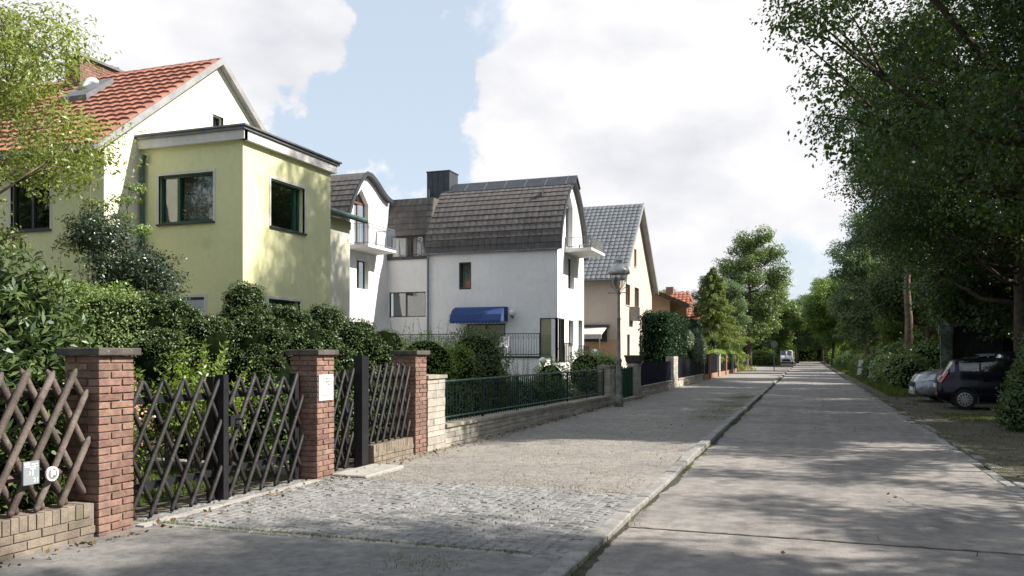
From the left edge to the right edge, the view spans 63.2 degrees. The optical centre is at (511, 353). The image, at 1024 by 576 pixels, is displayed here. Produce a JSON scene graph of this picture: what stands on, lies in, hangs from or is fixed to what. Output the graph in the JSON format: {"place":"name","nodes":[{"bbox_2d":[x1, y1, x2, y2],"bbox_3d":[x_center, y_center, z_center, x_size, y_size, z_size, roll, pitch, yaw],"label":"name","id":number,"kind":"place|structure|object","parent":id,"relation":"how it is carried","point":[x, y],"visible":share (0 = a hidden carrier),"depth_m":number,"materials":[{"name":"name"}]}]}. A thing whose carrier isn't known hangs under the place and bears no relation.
{"place":"outdoors","nodes":[
{"label":"outdoors","id":0,"kind":"place"},
{"bbox_2d":[0,462,276,505],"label":"lawn","id":1,"kind":"structure","parent":0,"point":[161,499],"depth_m":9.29,"materials":[{"name":"green plant"}]},
{"bbox_2d":[18,251,183,455],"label":"hedge shoots","id":2,"kind":"object","parent":1,"relation":"on","point":[103,295],"visible":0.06,"depth_m":11.34,"materials":[{"name":"green plant"}]},
{"bbox_2d":[58,372,155,502],"bbox_3d":[-4.219,0.869,8.412,1.145,1.468,0.840,0,0,-23],"label":"rose bush","id":3,"kind":"object","parent":1,"relation":"on","point":[135,437],"visible":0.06,"depth_m":8.71,"materials":[{"name":"green plant"}]},
{"bbox_2d":[131,337,253,470],"bbox_3d":[-4.367,0.689,11.011,1.905,1.830,1.354,0,0,-27],"label":"young shrub","id":4,"kind":"object","parent":1,"relation":"on","point":[174,424],"visible":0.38,"depth_m":11.04,"materials":[{"name":"green plant"}]},
{"bbox_2d":[0,53,368,323],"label":"house","id":5,"kind":"structure","parent":0,"point":[236,191],"depth_m":17.68,"materials":[{"name":"yellow paint"}]},
{"bbox_2d":[8,172,51,233],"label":"window","id":6,"kind":"structure","parent":5,"relation":"in","point":[46,210],"depth_m":17.68,"materials":[{"name":"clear glass"}]},
{"bbox_2d":[156,168,215,225],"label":"window","id":7,"kind":"structure","parent":5,"relation":"in","point":[196,193],"depth_m":17.54,"materials":[{"name":"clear glass"}]},
{"bbox_2d":[177,294,206,315],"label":"window","id":8,"kind":"structure","parent":5,"relation":"in","point":[200,300],"depth_m":17.38,"materials":[{"name":"clear glass"}]},
{"bbox_2d":[267,296,301,311],"bbox_3d":[-5.075,-0.612,18.283,0.212,1.246,1.280,0,0,20],"label":"window","id":9,"kind":"structure","parent":5,"relation":"in","point":[278,300],"depth_m":18.34,"materials":[{"name":"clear glass"}]},
{"bbox_2d":[269,175,306,235],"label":"window","id":10,"kind":"structure","parent":5,"relation":"in","point":[295,192],"depth_m":18.83,"materials":[{"name":"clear glass"}]},
{"bbox_2d":[0,524,560,575],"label":"asphalt pavement","id":11,"kind":"structure","parent":0,"point":[155,550],"depth_m":6.34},
{"bbox_2d":[0,501,94,561],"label":"wall","id":12,"kind":"structure","parent":11,"relation":"on","point":[28,532],"depth_m":6.64,"materials":[{"name":"brick"}]},
{"bbox_2d":[0,368,90,517],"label":"lattice fence","id":13,"kind":"object","parent":12,"relation":"on","point":[11,398],"visible":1,"depth_m":6.67,"materials":[{"name":"brown wood"}]},
{"bbox_2d":[22,460,38,485],"bbox_3d":[-3.743,0.925,6.468,0.022,0.180,0.140,0,0,20],"label":"marker plate","id":14,"kind":"object","parent":13,"relation":"attached to","point":[30,472],"visible":1,"depth_m":6.46,"materials":[{"name":"white metal"}]},
{"bbox_2d":[45,466,58,480],"bbox_3d":[-3.684,0.960,6.664,0.022,0.116,0.116,0,0,20],"label":"round sign","id":15,"kind":"object","parent":13,"relation":"attached to","point":[51,473],"visible":1,"depth_m":6.65,"materials":[{"name":"white metal"}]},
{"bbox_2d":[56,348,140,536],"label":"brick pillar","id":16,"kind":"structure","parent":11,"relation":"on","point":[105,424],"depth_m":7.20,"materials":[{"name":"brick"}]},
{"bbox_2d":[0,365,759,516],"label":"garden ground","id":17,"kind":"structure","parent":0,"point":[141,510],"depth_m":9.49,"materials":[{"name":"soil"}]},
{"bbox_2d":[0,234,104,514],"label":"rhododendron","id":18,"kind":"object","parent":17,"relation":"on","point":[35,331],"visible":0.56,"depth_m":7.69,"materials":[{"name":"green plant"}]},
{"bbox_2d":[0,0,150,269],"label":"rowan tree","id":19,"kind":"object","parent":17,"relation":"on","point":[9,85],"visible":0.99,"depth_m":12.30,"materials":[{"name":"green plant"}]},
{"bbox_2d":[49,144,121,291],"bbox_3d":[-7.238,-1.020,14.470,1.606,5.201,1.836,0,0,-15],"label":"sapling","id":20,"kind":"object","parent":17,"relation":"on","point":[89,182],"visible":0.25,"depth_m":14.36,"materials":[{"name":"green plant"}]},
{"bbox_2d":[28,267,181,463],"bbox_3d":[-6.330,0.214,11.945,3.527,2.917,2.702,0,0,20],"label":"hedge","id":21,"kind":"object","parent":17,"relation":"on","point":[117,314],"visible":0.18,"depth_m":11.42,"materials":[{"name":"green plant"}]},
{"bbox_2d":[55,200,194,307],"bbox_3d":[-6.906,-0.413,14.437,2.710,4.390,2.935,0,0,-14],"label":"dark shrub","id":22,"kind":"object","parent":17,"relation":"on","point":[99,237],"visible":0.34,"depth_m":13.78,"materials":[{"name":"green plant"}]},
{"bbox_2d":[96,179,155,288],"bbox_3d":[-6.830,-0.770,14.927,1.571,4.701,1.620,0,0,-17],"label":"sapling","id":23,"kind":"object","parent":17,"relation":"on","point":[139,227],"visible":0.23,"depth_m":14.83,"materials":[{"name":"green plant"}]},
{"bbox_2d":[120,291,237,436],"bbox_3d":[-5.078,0.245,12.161,2.184,2.358,2.263,0,0,20],"label":"clipped yew","id":24,"kind":"object","parent":17,"relation":"on","point":[168,319],"visible":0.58,"depth_m":11.64,"materials":[{"name":"green plant"}]},
{"bbox_2d":[140,457,286,474],"bbox_3d":[-5.208,1.540,11.794,5.300,0.120,0.250,0,0,20],"label":"path edging","id":25,"kind":"object","parent":17,"relation":"on","point":[184,462],"depth_m":11.35,"materials":[{"name":"grey stone"}]},
{"bbox_2d":[152,381,288,465],"bbox_3d":[-3.996,1.036,11.936,3.083,1.308,1.252,0,0,26],"label":"garden shrub","id":26,"kind":"object","parent":17,"relation":"on","point":[254,439],"visible":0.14,"depth_m":11.59,"materials":[{"name":"green plant"}]},
{"bbox_2d":[200,279,317,411],"bbox_3d":[-4.029,0.119,12.985,2.227,2.577,1.942,0,0,20],"label":"clipped yew","id":27,"kind":"object","parent":17,"relation":"on","point":[260,337],"visible":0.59,"depth_m":12.39,"materials":[{"name":"green plant"}]},
{"bbox_2d":[263,381,385,459],"bbox_3d":[-2.733,1.003,12.188,1.067,1.362,2.560,0,0,20],"label":"garden shrub","id":28,"kind":"object","parent":17,"relation":"on","point":[336,421],"visible":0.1,"depth_m":12.18,"materials":[{"name":"green plant"}]},
{"bbox_2d":[281,303,406,403],"bbox_3d":[-2.924,0.284,13.694,1.734,2.248,2.406,0,0,20],"label":"clipped yew","id":29,"kind":"object","parent":17,"relation":"on","point":[349,341],"visible":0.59,"depth_m":13.39,"materials":[{"name":"green plant"}]},
{"bbox_2d":[372,330,482,401],"bbox_3d":[-2.451,0.550,18.379,2.493,2.278,5.329,0,0,20],"label":"garden shrub","id":30,"kind":"object","parent":17,"relation":"on","point":[452,364],"visible":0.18,"depth_m":18.80,"materials":[{"name":"green plant"}]},
{"bbox_2d":[373,373,571,441],"bbox_3d":[-0.655,1.106,20.428,1.194,1.187,13.558,0,0,20],"label":"garden shrub","id":31,"kind":"object","parent":17,"relation":"on","point":[392,410],"visible":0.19,"depth_m":19.30,"materials":[{"name":"green plant"}]},
{"bbox_2d":[443,324,523,411],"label":"garden shrub","id":32,"kind":"object","parent":17,"relation":"on","point":[487,355],"visible":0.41,"depth_m":20.51,"materials":[{"name":"green plant"}]},
{"bbox_2d":[530,348,623,397],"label":"garden shrub","id":33,"kind":"object","parent":17,"relation":"on","point":[584,361],"visible":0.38,"depth_m":29.87,"materials":[{"name":"green plant"}]},
{"bbox_2d":[663,287,700,320],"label":"house","id":34,"kind":"structure","parent":17,"relation":"on","point":[686,296],"depth_m":92.14,"materials":[{"name":"orange tile"}]},
{"bbox_2d":[690,266,756,371],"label":"fir tree","id":35,"kind":"object","parent":17,"relation":"on","point":[712,313],"visible":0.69,"depth_m":73.57,"materials":[{"name":"green plant"}]},
{"bbox_2d":[707,349,746,362],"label":"clipped hedge","id":36,"kind":"object","parent":17,"relation":"on","point":[719,351],"visible":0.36,"depth_m":64.06,"materials":[{"name":"green plant"}]},
{"bbox_2d":[710,277,751,348],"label":"leafy tree","id":37,"kind":"object","parent":17,"relation":"on","point":[734,290],"visible":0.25,"depth_m":92.18,"materials":[{"name":"green plant"}]},
{"bbox_2d":[701,224,794,366],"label":"tall tree","id":38,"kind":"object","parent":17,"relation":"on","point":[752,253],"visible":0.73,"depth_m":98.58,"materials":[{"name":"green plant"}]},
{"bbox_2d":[752,349,778,365],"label":"roadside bush","id":39,"kind":"object","parent":17,"relation":"on","point":[760,358],"visible":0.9,"depth_m":116.47,"materials":[{"name":"green plant"}]},
{"bbox_2d":[133,476,638,559],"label":"cobble pavement","id":40,"kind":"structure","parent":0,"point":[555,524],"depth_m":8.04,"materials":[{"name":"stone"}]},
{"bbox_2d":[131,374,228,519],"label":"driveway gate","id":41,"kind":"structure","parent":40,"relation":"on","point":[213,472],"depth_m":8.41,"materials":[{"name":"black paint"}]},
{"bbox_2d":[136,479,320,527],"bbox_3d":[-2.869,1.573,8.874,0.100,0.055,2.910,0,0,20],"label":"threshold","id":42,"kind":"object","parent":40,"relation":"on","point":[146,524],"visible":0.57,"depth_m":8.48,"materials":[{"name":"grey concrete"}]},
{"bbox_2d":[286,350,338,479],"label":"brick pillar","id":43,"kind":"structure","parent":40,"relation":"on","point":[316,455],"depth_m":10.34,"materials":[{"name":"brick"}]},
{"bbox_2d":[229,372,303,496],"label":"driveway gate","id":44,"kind":"structure","parent":43,"relation":"attached to","point":[293,405],"depth_m":9.60,"materials":[{"name":"black paint"}]},
{"bbox_2d":[318,374,332,400],"bbox_3d":[-2.335,0.420,10.441,0.016,0.320,0.320,0,0,20],"label":"house sign","id":45,"kind":"object","parent":43,"relation":"attached to","point":[325,388],"visible":1,"depth_m":10.42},
{"bbox_2d":[332,368,354,470],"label":"wicket gate","id":46,"kind":"structure","parent":43,"relation":"attached to","point":[343,388],"depth_m":11.18,"materials":[{"name":"black metal"}]},
{"bbox_2d":[136,519,531,554],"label":"grass","id":47,"kind":"structure","parent":40,"relation":"on","point":[373,540],"depth_m":7.03,"materials":[{"name":"green plant"}]},
{"bbox_2d":[331,170,604,385],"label":"house","id":48,"kind":"structure","parent":0,"point":[506,258],"depth_m":39.75,"materials":[{"name":"white paint"}]},
{"bbox_2d":[331,187,364,243],"bbox_3d":[-7.669,-6.275,39.245,0.870,2.950,1.950,0,0,20],"label":"balcony door","id":49,"kind":"structure","parent":48,"relation":"in","point":[357,203],"depth_m":39.11,"materials":[{"name":"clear glass"}]},
{"bbox_2d":[390,292,425,316],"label":"window","id":50,"kind":"structure","parent":48,"relation":"in","point":[405,304],"depth_m":41.62,"materials":[{"name":"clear glass"}]},
{"bbox_2d":[391,236,425,257],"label":"window","id":51,"kind":"structure","parent":48,"relation":"in","point":[404,247],"depth_m":41.47,"materials":[{"name":"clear glass"}]},
{"bbox_2d":[459,262,470,289],"bbox_3d":[-2.063,-3.730,40.244,1.230,1.900,0.960,0,0,20],"label":"window","id":52,"kind":"structure","parent":48,"relation":"in","point":[466,266],"depth_m":39.90,"materials":[{"name":"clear glass"}]},
{"bbox_2d":[467,324,504,353],"bbox_3d":[-1.186,-0.660,39.515,1.950,1.520,0.188,0,0,20],"label":"window","id":53,"kind":"structure","parent":48,"relation":"in","point":[500,328],"depth_m":39.48,"materials":[{"name":"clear glass"}]},
{"bbox_2d":[540,318,555,355],"bbox_3d":[1.688,-0.625,38.436,0.790,2.070,0.180,0,0,20],"label":"bay window","id":54,"kind":"structure","parent":48,"relation":"in","point":[545,323],"depth_m":38.55,"materials":[{"name":"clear glass"}]},
{"bbox_2d":[0,0,1019,315],"label":"sky","id":55,"kind":"structure","parent":0,"point":[680,109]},
{"bbox_2d":[334,369,787,493],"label":"gravel pavement","id":56,"kind":"structure","parent":0,"point":[750,382],"depth_m":14.14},
{"bbox_2d":[354,356,368,467],"bbox_3d":[-2.085,0.840,11.535,0.160,1.620,0.250,0,0,20],"label":"gate post","id":57,"kind":"object","parent":56,"relation":"on","point":[361,412],"visible":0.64,"depth_m":11.42,"materials":[{"name":"black metal"}]},
{"bbox_2d":[332,464,403,478],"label":"step slab","id":58,"kind":"structure","parent":56,"relation":"on","point":[377,470],"depth_m":10.88,"materials":[{"name":"beige stone"}]},
{"bbox_2d":[369,437,413,463],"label":"wall","id":59,"kind":"structure","parent":56,"relation":"on","point":[386,450],"depth_m":12.16,"materials":[{"name":"brick"}]},
{"bbox_2d":[369,363,410,444],"bbox_3d":[-1.838,0.703,12.270,0.153,1.147,1.300,0,0,20],"label":"lattice fence","id":60,"kind":"object","parent":59,"relation":"on","point":[395,417],"visible":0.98,"depth_m":12.23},
{"bbox_2d":[389,350,429,454],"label":"brick pillar","id":61,"kind":"structure","parent":56,"relation":"on","point":[415,360],"depth_m":12.93,"materials":[{"name":"brick"}]},
{"bbox_2d":[425,374,447,451],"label":"stone pillar","id":62,"kind":"structure","parent":56,"relation":"on","point":[435,414],"depth_m":13.52,"materials":[{"name":"stone"}]},
{"bbox_2d":[444,395,610,446],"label":"base wall","id":63,"kind":"structure","parent":56,"relation":"on","point":[464,430],"depth_m":16.99,"materials":[{"name":"stone"}]},
{"bbox_2d":[444,368,604,421],"bbox_3d":[0.795,0.879,19.734,0.057,0.919,12.170,0,0,20],"label":"picket fence","id":64,"kind":"object","parent":63,"relation":"on","point":[596,383],"visible":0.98,"depth_m":18.23,"materials":[{"name":"metal"}]},
{"bbox_2d":[597,365,615,404],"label":"stone pillar","id":65,"kind":"structure","parent":56,"relation":"on","point":[609,380],"depth_m":25.55,"materials":[{"name":"stone"}]},
{"bbox_2d":[608,255,629,406],"bbox_3d":[3.179,-0.665,24.762,0.667,4.530,0.667,0,0,20],"label":"street lamp","id":66,"kind":"object","parent":56,"relation":"on","point":[618,268],"visible":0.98,"depth_m":24.69,"materials":[{"name":"grey metal"}]},
{"bbox_2d":[626,363,641,397],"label":"stone pillar","id":67,"kind":"structure","parent":56,"relation":"on","point":[636,380],"depth_m":29.66,"materials":[{"name":"stone"}]},
{"bbox_2d":[614,366,632,397],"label":"metal gate","id":68,"kind":"structure","parent":67,"relation":"attached to","point":[627,382],"depth_m":28.54,"materials":[{"name":"green metal"}]},
{"bbox_2d":[640,380,674,396],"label":"base wall","id":69,"kind":"structure","parent":56,"relation":"on","point":[649,389],"depth_m":33.40,"materials":[{"name":"stone"}]},
{"bbox_2d":[641,361,670,385],"bbox_3d":[5.873,0.805,34.045,0.063,0.950,7.900,0,0,20],"label":"picket fence","id":70,"kind":"object","parent":69,"relation":"on","point":[653,372],"visible":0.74,"depth_m":33.86,"materials":[{"name":"blue paint"}]},
{"bbox_2d":[666,356,677,387],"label":"stone pillar","id":71,"kind":"structure","parent":56,"relation":"on","point":[674,366],"depth_m":37.92,"materials":[{"name":"stone"}]},
{"bbox_2d":[678,374,703,386],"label":"base wall","id":72,"kind":"structure","parent":56,"relation":"on","point":[683,381],"depth_m":42.93,"materials":[{"name":"stone"}]},
{"bbox_2d":[678,358,700,377],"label":"picket fence","id":73,"kind":"object","parent":72,"relation":"on","point":[688,367],"visible":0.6,"depth_m":43.28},
{"bbox_2d":[638,309,703,362],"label":"ivy hedge","id":74,"kind":"object","parent":73,"relation":"attached to","point":[663,333],"visible":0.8,"depth_m":38.47,"materials":[{"name":"green plant"}]},
{"bbox_2d":[685,327,707,367],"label":"silver ivy","id":75,"kind":"object","parent":74,"relation":"attached to","point":[696,342],"visible":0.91,"depth_m":45.98,"materials":[{"name":"green plant"}]},
{"bbox_2d":[704,372,717,379],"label":"base wall","id":76,"kind":"structure","parent":56,"relation":"on","point":[713,375],"depth_m":53.54,"materials":[{"name":"pink brick"}]},
{"bbox_2d":[704,354,716,374],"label":"picket fence","id":77,"kind":"object","parent":76,"relation":"on","point":[713,363],"visible":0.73,"depth_m":54.28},
{"bbox_2d":[584,202,658,367],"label":"house","id":78,"kind":"structure","parent":0,"point":[622,231],"depth_m":53.52,"materials":[{"name":"white paint"}]},
{"bbox_2d":[652,291,701,316],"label":"house","id":79,"kind":"structure","parent":0,"point":[662,301],"depth_m":73.06,"materials":[{"name":"beige paint"}]},
{"bbox_2d":[576,361,839,492],"bbox_3d":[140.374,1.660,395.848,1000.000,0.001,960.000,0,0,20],"label":"ground","id":80,"kind":"structure","parent":0,"point":[787,365],"depth_m":119.27,"materials":[{"name":"soil"}]},
{"bbox_2d":[540,368,790,575],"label":"kerb","id":81,"kind":"structure","parent":80,"relation":"on","point":[577,556],"depth_m":8.25,"materials":[{"name":"concrete"}]},
{"bbox_2d":[757,296,807,364],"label":"leafy tree","id":82,"kind":"object","parent":80,"relation":"on","point":[791,318],"visible":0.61,"depth_m":120.45,"materials":[{"name":"green plant"}]},
{"bbox_2d":[742,342,848,363],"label":"roadside bush","id":83,"kind":"object","parent":80,"relation":"on","point":[805,356],"visible":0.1,"depth_m":160.54,"materials":[{"name":"green plant"}]},
{"bbox_2d":[787,297,816,363],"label":"tree","id":84,"kind":"object","parent":80,"relation":"on","point":[799,341],"visible":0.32,"depth_m":140.26,"materials":[{"name":"green plant"}]},
{"bbox_2d":[847,380,1023,498],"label":"edge strip","id":85,"kind":"object","parent":80,"relation":"on","point":[1015,489],"visible":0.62,"depth_m":13.48,"materials":[{"name":"concrete"}]},
{"bbox_2d":[585,361,1023,575],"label":"road","id":86,"kind":"structure","parent":0,"point":[756,491],"depth_m":8.78,"materials":[{"name":"concrete"}]},
{"bbox_2d":[329,376,1007,575],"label":"grass","id":87,"kind":"structure","parent":86,"relation":"on","point":[884,400],"depth_m":16.17,"materials":[{"name":"green plant"}]},
{"bbox_2d":[571,375,784,575],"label":"gutter dirt","id":88,"kind":"structure","parent":86,"relation":"on","point":[673,482],"depth_m":8.27,"materials":[{"name":"brown soil"}]},
{"bbox_2d":[826,365,882,393],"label":"grass verge","id":89,"kind":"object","parent":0,"point":[857,382],"depth_m":46.81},
{"bbox_2d":[832,365,921,396],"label":"grass","id":90,"kind":"structure","parent":89,"relation":"on","point":[893,391],"depth_m":37.12,"materials":[{"name":"green plant"}]},
{"bbox_2d":[821,362,1012,483],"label":"woodland floor","id":91,"kind":"structure","parent":0,"point":[825,364],"depth_m":19.57,"materials":[{"name":"soil"}]},
{"bbox_2d":[0,386,1023,567],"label":"fallen leaves","id":92,"kind":"object","parent":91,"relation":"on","point":[225,506],"visible":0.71,"depth_m":12.03,"materials":[{"name":"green plant"}]},
{"bbox_2d":[799,273,848,365],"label":"leafy tree","id":93,"kind":"object","parent":91,"relation":"on","point":[819,319],"visible":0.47,"depth_m":114.20,"materials":[{"name":"green plant"}]},
{"bbox_2d":[821,211,890,357],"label":"willow tree","id":94,"kind":"object","parent":91,"relation":"on","point":[855,268],"visible":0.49,"depth_m":65.25,"materials":[{"name":"green plant"}]},
{"bbox_2d":[855,341,903,376],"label":"undergrowth","id":95,"kind":"object","parent":91,"relation":"on","point":[873,355],"visible":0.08,"depth_m":52.90,"materials":[{"name":"green plant"}]},
{"bbox_2d":[749,0,1023,235],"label":"oak tree","id":96,"kind":"object","parent":91,"relation":"on","point":[1011,111],"visible":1,"depth_m":21.33,"materials":[{"name":"green plant"}]},
{"bbox_2d":[841,131,933,354],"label":"pine tree","id":97,"kind":"object","parent":91,"relation":"on","point":[908,325],"visible":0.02,"depth_m":45.22,"materials":[{"name":"green plant"}]},
{"bbox_2d":[860,341,917,380],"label":"undergrowth","id":98,"kind":"object","parent":91,"relation":"on","point":[866,369],"visible":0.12,"depth_m":46.05,"materials":[{"name":"green plant"}]},
{"bbox_2d":[865,291,939,346],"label":"woodland tree","id":99,"kind":"object","parent":91,"relation":"on","point":[890,330],"visible":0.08,"depth_m":58.20,"materials":[{"name":"green plant"}]},
{"bbox_2d":[867,336,939,387],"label":"undergrowth","id":100,"kind":"object","parent":91,"relation":"on","point":[885,372],"visible":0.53,"depth_m":38.62,"materials":[{"name":"green plant"}]},
{"bbox_2d":[805,0,1023,350],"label":"oak tree","id":101,"kind":"object","parent":91,"relation":"on","point":[910,205],"visible":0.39,"depth_m":29.92,"materials":[{"name":"green plant"}]},
{"bbox_2d":[854,204,977,345],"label":"woodland tree","id":102,"kind":"object","parent":91,"relation":"on","point":[887,299],"visible":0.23,"depth_m":50.65,"materials":[{"name":"green plant"}]},
{"bbox_2d":[938,325,952,368],"bbox_3d":[17.733,0.210,34.030,0.520,2.780,0.300,0,0,20],"label":"timber post","id":103,"kind":"object","parent":91,"relation":"on","point":[945,331],"visible":0.64,"depth_m":33.93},
{"bbox_2d":[880,206,1013,330],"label":"woodland tree","id":104,"kind":"object","parent":91,"relation":"on","point":[925,309],"visible":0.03,"depth_m":41.26,"materials":[{"name":"green plant"}]},
{"bbox_2d":[892,325,1013,389],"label":"undergrowth","id":105,"kind":"object","parent":91,"relation":"on","point":[908,371],"visible":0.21,"depth_m":35.47,"materials":[{"name":"green plant"}]},
{"bbox_2d":[892,164,1016,351],"bbox_3d":[20.148,-4.183,34.779,8.256,11.966,7.658,0,0,1],"label":"woodland tree","id":106,"kind":"object","parent":91,"relation":"on","point":[957,304],"visible":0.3,"depth_m":34.12,"materials":[{"name":"green plant"}]},
{"bbox_2d":[941,321,1007,359],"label":"shed","id":107,"kind":"structure","parent":91,"relation":"on","point":[967,342],"depth_m":34.08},
{"bbox_2d":[989,327,1023,431],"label":"undergrowth","id":108,"kind":"object","parent":91,"relation":"on","point":[1011,405],"visible":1,"depth_m":17.52,"materials":[{"name":"green plant"}]},
{"bbox_2d":[872,394,1023,489],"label":"parking ground","id":109,"kind":"structure","parent":0,"point":[1011,474],"depth_m":17.36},
{"bbox_2d":[908,353,994,402],"bbox_3d":[15.755,0.796,27.821,4.395,1.621,2.146,0,0,17],"label":"silver car","id":110,"kind":"object","parent":109,"relation":"on","point":[921,384],"visible":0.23,"depth_m":27.68,"materials":[{"name":"paint"}]},
{"bbox_2d":[933,358,1021,409],"bbox_3d":[14.555,0.856,24.169,4.095,1.501,2.049,0,0,23],"label":"hatchback","id":111,"kind":"object","parent":109,"relation":"on","point":[964,383],"visible":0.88,"depth_m":23.88,"materials":[{"name":"blue paint"}]},
{"bbox_2d":[933,412,1023,476],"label":"grass","id":112,"kind":"structure","parent":109,"relation":"on","point":[971,416],"depth_m":19.86,"materials":[{"name":"green plant"}]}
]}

